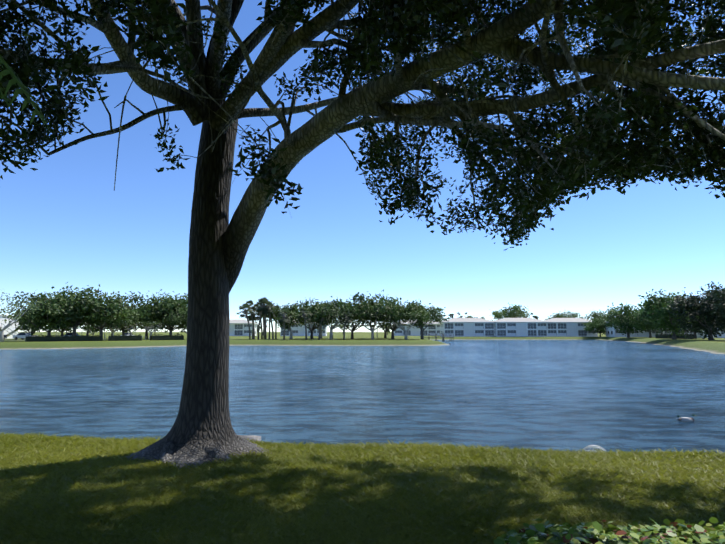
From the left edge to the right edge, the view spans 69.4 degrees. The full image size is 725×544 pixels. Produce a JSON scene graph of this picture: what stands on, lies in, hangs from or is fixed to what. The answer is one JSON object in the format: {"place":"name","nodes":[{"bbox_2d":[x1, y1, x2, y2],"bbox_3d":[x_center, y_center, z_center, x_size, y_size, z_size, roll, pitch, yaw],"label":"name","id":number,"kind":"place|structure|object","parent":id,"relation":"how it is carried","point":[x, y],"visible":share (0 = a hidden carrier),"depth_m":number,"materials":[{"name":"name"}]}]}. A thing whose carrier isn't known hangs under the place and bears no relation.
{"place":"outdoors","nodes":[
{"label":"outdoors","id":0,"kind":"place"},
{"bbox_2d":[0,315,19,338],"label":"building","id":1,"kind":"structure","parent":0,"point":[10,332],"depth_m":130.71,"materials":[{"name":"white paint"}]},
{"bbox_2d":[0,431,724,543],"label":"lawn grass","id":2,"kind":"structure","parent":0,"point":[72,489],"depth_m":5.45,"materials":[{"name":"green plant"}]},
{"bbox_2d":[583,445,604,452],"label":"wire dome","id":3,"kind":"structure","parent":2,"relation":"on","point":[593,447],"depth_m":7.96,"materials":[{"name":"white metal"}]},
{"bbox_2d":[0,340,724,452],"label":"lake water","id":4,"kind":"structure","parent":0,"point":[606,395],"depth_m":23.16,"materials":[{"name":"blue liquid"}]},
{"bbox_2d":[423,334,453,340],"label":"dock","id":5,"kind":"object","parent":4,"relation":"in","point":[436,335],"visible":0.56,"depth_m":151.11,"materials":[{"name":"grey wood"}]},
{"bbox_2d":[676,414,695,421],"bbox_3d":[9.847,4.461,15.910,0.623,0.285,0.216,0,-7,-1],"label":"mallard duck","id":6,"kind":"object","parent":4,"relation":"on","point":[684,419],"visible":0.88,"depth_m":15.86},
{"bbox_2d":[0,337,724,353],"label":"lake bank","id":7,"kind":"structure","parent":0,"point":[713,347],"depth_m":103.45,"materials":[{"name":"green plant"}]},
{"bbox_2d":[599,303,657,337],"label":"bright tree","id":8,"kind":"object","parent":7,"relation":"on","point":[614,316],"visible":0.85,"depth_m":155.63,"materials":[{"name":"green plant"}]},
{"bbox_2d":[0,0,724,331],"label":"sky","id":9,"kind":"structure","parent":0,"point":[62,221],"materials":[{"name":"blue"}]},
{"bbox_2d":[4,332,724,456],"bbox_3d":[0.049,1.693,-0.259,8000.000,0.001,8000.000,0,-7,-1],"label":"ground","id":10,"kind":"structure","parent":0,"point":[357,335],"depth_m":158.56,"materials":[{"name":"green plant"}]},
{"bbox_2d":[0,292,46,341],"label":"pale tree","id":11,"kind":"object","parent":10,"relation":"on","point":[7,325],"visible":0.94,"depth_m":89.25,"materials":[{"name":"green plant"}]},
{"bbox_2d":[0,54,48,129],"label":"palm","id":12,"kind":"object","parent":10,"relation":"on","point":[15,80],"visible":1,"depth_m":2.81,"materials":[{"name":"green plant"}]},
{"bbox_2d":[13,333,37,339],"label":"white car","id":13,"kind":"object","parent":10,"relation":"on","point":[22,336],"visible":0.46,"depth_m":113.23,"materials":[{"name":"white paint"}]},
{"bbox_2d":[11,316,47,332],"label":"oak tree","id":14,"kind":"object","parent":10,"relation":"on","point":[21,326],"visible":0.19,"depth_m":118.80,"materials":[{"name":"green plant"}]},
{"bbox_2d":[0,291,97,335],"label":"oak tree","id":15,"kind":"object","parent":10,"relation":"on","point":[40,322],"visible":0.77,"depth_m":95.46,"materials":[{"name":"green plant"}]},
{"bbox_2d":[36,320,83,335],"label":"oak tree","id":16,"kind":"object","parent":10,"relation":"on","point":[63,330],"visible":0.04,"depth_m":123.23,"materials":[{"name":"green plant"}]},
{"bbox_2d":[25,334,101,341],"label":"hedge","id":17,"kind":"object","parent":10,"relation":"on","point":[36,338],"visible":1,"depth_m":94.44,"materials":[{"name":"green plant"}]},
{"bbox_2d":[21,282,131,335],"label":"oak tree","id":18,"kind":"object","parent":10,"relation":"on","point":[67,315],"visible":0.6,"depth_m":98.77,"materials":[{"name":"green plant"}]},
{"bbox_2d":[66,321,101,335],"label":"oak tree","id":19,"kind":"object","parent":10,"relation":"on","point":[87,333],"visible":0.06,"depth_m":126.26,"materials":[{"name":"green plant"}]},
{"bbox_2d":[83,323,103,335],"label":"oak tree","id":20,"kind":"object","parent":10,"relation":"on","point":[88,328],"visible":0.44,"depth_m":110.21,"materials":[{"name":"green plant"}]},
{"bbox_2d":[64,284,143,340],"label":"oak tree","id":21,"kind":"object","parent":10,"relation":"on","point":[120,314],"visible":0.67,"depth_m":101.77,"materials":[{"name":"green plant"}]},
{"bbox_2d":[104,323,123,335],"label":"bare tree","id":22,"kind":"object","parent":10,"relation":"on","point":[110,328],"visible":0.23,"depth_m":107.74,"materials":[{"name":"green plant"}]},
{"bbox_2d":[59,327,179,337],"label":"carport","id":23,"kind":"object","parent":10,"relation":"on","point":[119,328],"visible":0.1,"depth_m":136.93,"materials":[{"name":"white metal"}]},
{"bbox_2d":[108,334,141,340],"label":"hedge","id":24,"kind":"object","parent":10,"relation":"on","point":[125,338],"visible":0.98,"depth_m":101.23,"materials":[{"name":"green plant"}]},
{"bbox_2d":[113,302,142,334],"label":"oak tree","id":25,"kind":"object","parent":10,"relation":"on","point":[124,331],"visible":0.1,"depth_m":120.35,"materials":[{"name":"green plant"}]},
{"bbox_2d":[121,319,143,334],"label":"oak tree","id":26,"kind":"object","parent":10,"relation":"on","point":[131,324],"visible":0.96,"depth_m":108.44,"materials":[{"name":"green plant"}]},
{"bbox_2d":[120,290,167,338],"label":"oak tree","id":27,"kind":"object","parent":10,"relation":"on","point":[138,305],"visible":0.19,"depth_m":121.97,"materials":[{"name":"green plant"}]},
{"bbox_2d":[141,318,165,334],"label":"oak tree","id":28,"kind":"object","parent":10,"relation":"on","point":[149,326],"visible":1,"depth_m":110.73,"materials":[{"name":"green plant"}]},
{"bbox_2d":[130,289,187,335],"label":"oak tree","id":29,"kind":"object","parent":10,"relation":"on","point":[169,304],"visible":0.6,"depth_m":118.52,"materials":[{"name":"green plant"}]},
{"bbox_2d":[150,334,183,339],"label":"hedge","id":30,"kind":"object","parent":10,"relation":"on","point":[166,337],"visible":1,"depth_m":107.70,"materials":[{"name":"green plant"}]},
{"bbox_2d":[162,308,187,332],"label":"oak tree","id":31,"kind":"object","parent":10,"relation":"on","point":[177,321],"visible":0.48,"depth_m":113.08,"materials":[{"name":"green plant"}]},
{"bbox_2d":[229,320,258,335],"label":"condo","id":32,"kind":"structure","parent":10,"relation":"on","point":[238,327],"depth_m":213.49,"materials":[{"name":"white paint"}]},
{"bbox_2d":[237,303,252,339],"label":"palm tree","id":33,"kind":"object","parent":10,"relation":"on","point":[245,305],"visible":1,"depth_m":116.64,"materials":[{"name":"green plant"}]},
{"bbox_2d":[244,300,257,338],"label":"palm tree","id":34,"kind":"object","parent":10,"relation":"on","point":[250,302],"visible":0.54,"depth_m":119.86,"materials":[{"name":"green plant"}]},
{"bbox_2d":[247,308,258,338],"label":"palm tree","id":35,"kind":"object","parent":10,"relation":"on","point":[254,318],"visible":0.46,"depth_m":123.92,"materials":[{"name":"green plant"}]},
{"bbox_2d":[253,302,263,338],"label":"palm tree","id":36,"kind":"object","parent":10,"relation":"on","point":[255,305],"visible":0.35,"depth_m":121.40,"materials":[{"name":"plant"}]},
{"bbox_2d":[256,315,264,338],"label":"palm tree","id":37,"kind":"object","parent":10,"relation":"on","point":[263,325],"visible":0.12,"depth_m":125.05,"materials":[{"name":"plant"}]},
{"bbox_2d":[256,298,270,339],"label":"palm tree","id":38,"kind":"object","parent":10,"relation":"on","point":[259,300],"visible":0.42,"depth_m":117.33,"materials":[{"name":"green plant"}]},
{"bbox_2d":[256,297,271,338],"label":"palm tree","id":39,"kind":"object","parent":10,"relation":"on","point":[264,306],"visible":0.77,"depth_m":117.17,"materials":[{"name":"green plant"}]},
{"bbox_2d":[261,301,275,338],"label":"palm tree","id":40,"kind":"object","parent":10,"relation":"on","point":[269,303],"visible":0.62,"depth_m":117.88,"materials":[{"name":"green plant"}]},
{"bbox_2d":[266,304,271,338],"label":"palm tree","id":41,"kind":"object","parent":10,"relation":"on","point":[269,324],"visible":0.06,"depth_m":121.09,"materials":[{"name":"plant"}]},
{"bbox_2d":[271,305,279,338],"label":"palm tree","id":42,"kind":"object","parent":10,"relation":"on","point":[276,307],"visible":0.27,"depth_m":121.68,"materials":[{"name":"green plant"}]},
{"bbox_2d":[277,309,291,339],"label":"palm tree","id":43,"kind":"object","parent":10,"relation":"on","point":[283,320],"visible":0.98,"depth_m":113.17,"materials":[{"name":"green plant"}]},
{"bbox_2d":[267,303,314,338],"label":"oak tree","id":44,"kind":"object","parent":10,"relation":"on","point":[274,313],"visible":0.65,"depth_m":118.19,"materials":[{"name":"green plant"}]},
{"bbox_2d":[280,319,326,335],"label":"condo","id":45,"kind":"structure","parent":10,"relation":"on","point":[298,331],"depth_m":208.62,"materials":[{"name":"white paint"}]},
{"bbox_2d":[297,307,311,339],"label":"palm tree","id":46,"kind":"object","parent":10,"relation":"on","point":[304,311],"visible":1,"depth_m":111.76,"materials":[{"name":"green plant"}]},
{"bbox_2d":[284,297,333,338],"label":"oak tree","id":47,"kind":"object","parent":10,"relation":"on","point":[306,303],"visible":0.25,"depth_m":123.97,"materials":[{"name":"green plant"}]},
{"bbox_2d":[296,302,336,337],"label":"oak tree","id":48,"kind":"object","parent":10,"relation":"on","point":[321,325],"visible":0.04,"depth_m":138.65,"materials":[{"name":"green plant"}]},
{"bbox_2d":[316,312,327,339],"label":"palm tree","id":49,"kind":"object","parent":10,"relation":"on","point":[320,323],"visible":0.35,"depth_m":113.25,"materials":[{"name":"green plant"}]},
{"bbox_2d":[306,299,360,339],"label":"oak tree","id":50,"kind":"object","parent":10,"relation":"on","point":[325,311],"visible":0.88,"depth_m":114.85,"materials":[{"name":"green plant"}]},
{"bbox_2d":[337,321,350,331],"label":"oak tree","id":51,"kind":"object","parent":10,"relation":"on","point":[342,326],"visible":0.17,"depth_m":327.86,"materials":[{"name":"green plant"}]},
{"bbox_2d":[338,310,352,339],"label":"palm tree","id":52,"kind":"object","parent":10,"relation":"on","point":[346,320],"visible":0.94,"depth_m":112.15,"materials":[{"name":"green plant"}]},
{"bbox_2d":[329,296,381,338],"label":"oak tree","id":53,"kind":"object","parent":10,"relation":"on","point":[353,329],"visible":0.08,"depth_m":126.56,"materials":[{"name":"green plant"}]},
{"bbox_2d":[0,0,724,468],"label":"oak tree","id":54,"kind":"object","parent":10,"relation":"on","point":[594,148],"visible":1,"depth_m":4.98,"materials":[{"name":"green plant"}]},
{"bbox_2d":[339,289,403,338],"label":"oak tree","id":55,"kind":"object","parent":10,"relation":"on","point":[374,308],"visible":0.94,"depth_m":117.38,"materials":[{"name":"green plant"}]},
{"bbox_2d":[369,319,403,337],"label":"oak tree","id":56,"kind":"object","parent":10,"relation":"on","point":[385,331],"depth_m":140.58,"materials":[{"name":"green plant"}]},
{"bbox_2d":[365,297,416,338],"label":"oak tree","id":57,"kind":"object","parent":10,"relation":"on","point":[393,329],"visible":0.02,"depth_m":125.88,"materials":[{"name":"green plant"}]},
{"bbox_2d":[374,300,436,339],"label":"oak tree","id":58,"kind":"object","parent":10,"relation":"on","point":[396,316],"visible":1,"depth_m":114.54,"materials":[{"name":"green plant"}]},
{"bbox_2d":[392,320,439,335],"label":"condo","id":59,"kind":"structure","parent":10,"relation":"on","point":[431,330],"depth_m":228.91,"materials":[{"name":"white paint"}]},
{"bbox_2d":[403,300,448,338],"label":"oak tree","id":60,"kind":"object","parent":10,"relation":"on","point":[435,315],"visible":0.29,"depth_m":120.71,"materials":[{"name":"green plant"}]},
{"bbox_2d":[438,318,494,336],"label":"building","id":61,"kind":"structure","parent":10,"relation":"on","point":[467,327],"depth_m":186.91,"materials":[{"name":"white paint"}]},
{"bbox_2d":[491,304,530,319],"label":"bright tree","id":62,"kind":"object","parent":10,"relation":"on","point":[511,313],"visible":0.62,"depth_m":220.16,"materials":[{"name":"green plant"}]},
{"bbox_2d":[494,318,547,336],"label":"building","id":63,"kind":"structure","parent":10,"relation":"on","point":[518,327],"depth_m":185.61,"materials":[{"name":"white paint"}]},
{"bbox_2d":[545,310,579,319],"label":"oak tree","id":64,"kind":"object","parent":10,"relation":"on","point":[569,315],"visible":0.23,"depth_m":224.40,"materials":[{"name":"green plant"}]},
{"bbox_2d":[544,318,598,336],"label":"building","id":65,"kind":"structure","parent":10,"relation":"on","point":[565,327],"depth_m":186.71,"materials":[{"name":"white paint"}]},
{"bbox_2d":[579,310,607,320],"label":"oak tree","id":66,"kind":"object","parent":10,"relation":"on","point":[593,314],"visible":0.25,"depth_m":214.52,"materials":[{"name":"green plant"}]},
{"bbox_2d":[584,316,606,336],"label":"bright tree","id":67,"kind":"object","parent":10,"relation":"on","point":[598,325],"visible":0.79,"depth_m":180.25,"materials":[{"name":"green plant"}]},
{"bbox_2d":[494,517,724,543],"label":"hedge","id":68,"kind":"object","parent":10,"relation":"on","point":[675,532],"visible":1,"depth_m":2.55,"materials":[{"name":"green foliage"}]},
{"bbox_2d":[619,312,666,337],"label":"bright tree","id":69,"kind":"object","parent":10,"relation":"on","point":[634,321],"visible":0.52,"depth_m":149.54,"materials":[{"name":"green plant"}]},
{"bbox_2d":[605,319,691,336],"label":"condo","id":70,"kind":"structure","parent":10,"relation":"on","point":[611,332],"depth_m":170.99,"materials":[{"name":"white paint"}]},
{"bbox_2d":[645,317,670,334],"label":"oak tree","id":71,"kind":"object","parent":10,"relation":"on","point":[661,332],"visible":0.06,"depth_m":164.46,"materials":[{"name":"green plant"}]},
{"bbox_2d":[630,289,705,338],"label":"bright tree","id":72,"kind":"object","parent":10,"relation":"on","point":[657,309],"visible":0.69,"depth_m":120.05,"materials":[{"name":"green plant"}]},
{"bbox_2d":[655,334,693,338],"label":"hedge","id":73,"kind":"object","parent":10,"relation":"on","point":[665,336],"visible":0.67,"depth_m":131.15,"materials":[{"name":"green plant"}]},
{"bbox_2d":[673,316,705,338],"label":"bright tree","id":74,"kind":"object","parent":10,"relation":"on","point":[695,335],"depth_m":134.46,"materials":[{"name":"green plant"}]},
{"bbox_2d":[666,281,724,339],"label":"dark tree","id":75,"kind":"object","parent":10,"relation":"on","point":[692,303],"visible":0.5,"depth_m":107.87,"materials":[{"name":"green plant"}]},
{"bbox_2d":[696,328,724,337],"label":"condo","id":76,"kind":"structure","parent":10,"relation":"on","point":[718,336],"depth_m":149.04,"materials":[{"name":"white"}]},
{"bbox_2d":[697,286,724,333],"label":"dark tree","id":77,"kind":"object","parent":10,"relation":"on","point":[708,310],"visible":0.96,"depth_m":101.62,"materials":[{"name":"green plant"}]}
]}

